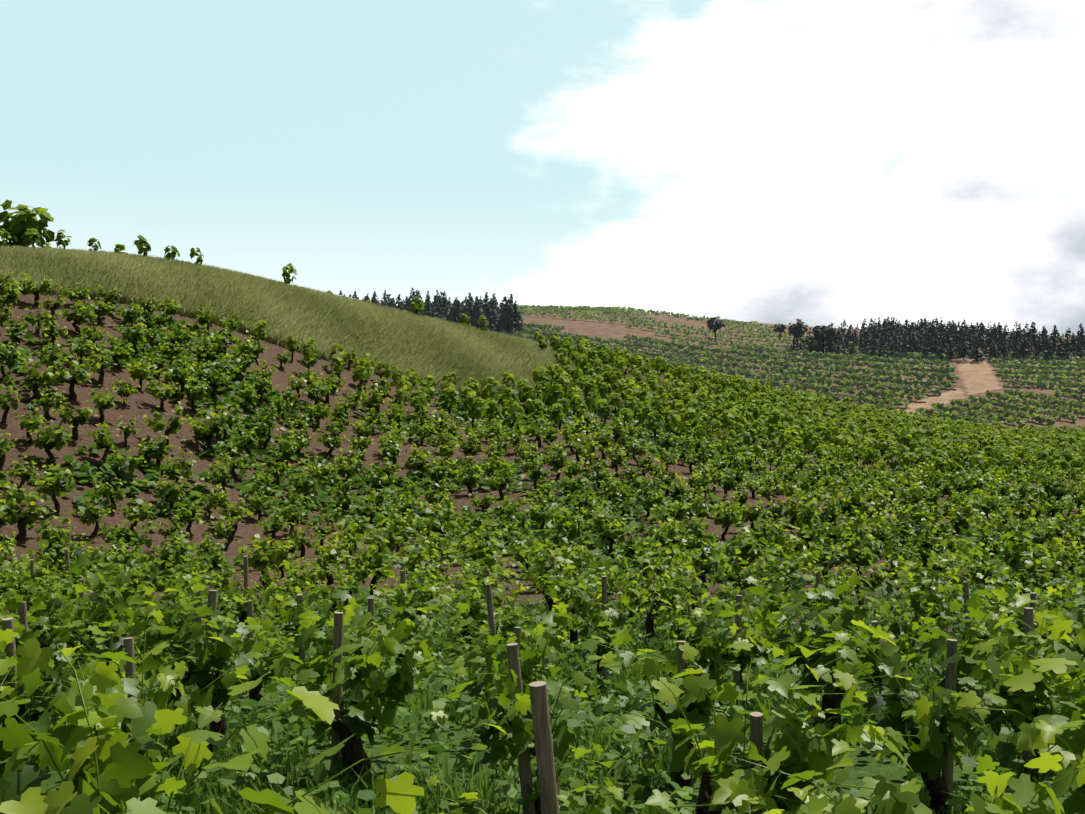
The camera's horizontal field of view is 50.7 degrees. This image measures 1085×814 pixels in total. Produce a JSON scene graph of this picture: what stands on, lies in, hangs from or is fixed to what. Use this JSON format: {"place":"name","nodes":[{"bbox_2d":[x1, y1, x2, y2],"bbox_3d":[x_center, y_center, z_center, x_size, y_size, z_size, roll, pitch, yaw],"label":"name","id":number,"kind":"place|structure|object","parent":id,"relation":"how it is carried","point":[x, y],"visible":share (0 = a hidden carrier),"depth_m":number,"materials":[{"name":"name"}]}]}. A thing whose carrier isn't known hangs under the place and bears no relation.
{"place":"outdoors","nodes":[
{"label":"outdoors","id":0,"kind":"place"},
{"bbox_2d":[0,291,1084,813],"bbox_3d":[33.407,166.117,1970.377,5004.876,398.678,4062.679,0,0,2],"label":"ground","id":1,"kind":"structure","parent":0,"point":[978,377],"depth_m":42.50,"materials":[{"name":"brown soil"}]},
{"bbox_2d":[0,199,54,246],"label":"bush","id":2,"kind":"object","parent":1,"relation":"on","point":[20,222],"visible":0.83,"depth_m":64.65,"materials":[{"name":"green plant"}]},
{"bbox_2d":[0,244,598,395],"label":"grassy hill","id":3,"kind":"structure","parent":1,"relation":"on","point":[402,341],"depth_m":69.29,"materials":[{"name":"green plant"}]},
{"bbox_2d":[2,549,1035,813],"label":"vine stakes","id":4,"kind":"object","parent":1,"relation":"on","point":[544,749],"visible":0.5,"depth_m":7.83,"materials":[{"name":"brown wood"}]},
{"bbox_2d":[0,587,1084,813],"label":"grass","id":5,"kind":"structure","parent":1,"relation":"on","point":[621,748],"depth_m":9.10,"materials":[{"name":"green plant"}]},
{"bbox_2d":[0,302,1084,613],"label":"grapevines","id":6,"kind":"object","parent":1,"relation":"on","point":[228,398],"depth_m":42.34,"materials":[{"name":"green plant"}]},
{"bbox_2d":[0,245,1084,813],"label":"vine trunks","id":7,"kind":"object","parent":1,"relation":"on","point":[352,751],"visible":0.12,"depth_m":32.18,"materials":[{"name":"brown wood"}]},
{"bbox_2d":[0,271,1084,594],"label":"vine leaves","id":8,"kind":"object","parent":7,"relation":"attached to","point":[752,545],"visible":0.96,"depth_m":38.82,"materials":[{"name":"green plant"}]},
{"bbox_2d":[0,535,1084,813],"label":"vine leaves","id":9,"kind":"object","parent":7,"relation":"attached to","point":[132,771],"visible":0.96,"depth_m":7.29,"materials":[{"name":"green plant"}]},
{"bbox_2d":[0,228,1084,481],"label":"vine leaves","id":10,"kind":"object","parent":7,"relation":"attached to","point":[914,436],"visible":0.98,"depth_m":73.34,"materials":[{"name":"green plant"}]},
{"bbox_2d":[21,239,1082,360],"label":"tree trunks","id":11,"kind":"object","parent":1,"relation":"on","point":[779,332],"visible":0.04,"depth_m":273.25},
{"bbox_2d":[339,288,1084,359],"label":"conifer trees","id":12,"kind":"object","parent":1,"relation":"on","point":[500,318],"visible":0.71,"depth_m":272.46,"materials":[{"name":"green plant"}]},
{"bbox_2d":[440,302,1084,425],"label":"vine rows","id":13,"kind":"object","parent":1,"relation":"on","point":[1040,364],"visible":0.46,"depth_m":248.04,"materials":[{"name":"green plant"}]},
{"bbox_2d":[0,0,1084,336],"label":"sky","id":14,"kind":"structure","parent":0,"point":[815,162],"materials":[{"name":"blue"}]},
{"bbox_2d":[706,316,835,341],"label":"trees","id":15,"kind":"object","parent":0,"point":[794,329],"visible":1,"depth_m":277.88,"materials":[{"name":"green plant"}]}
]}

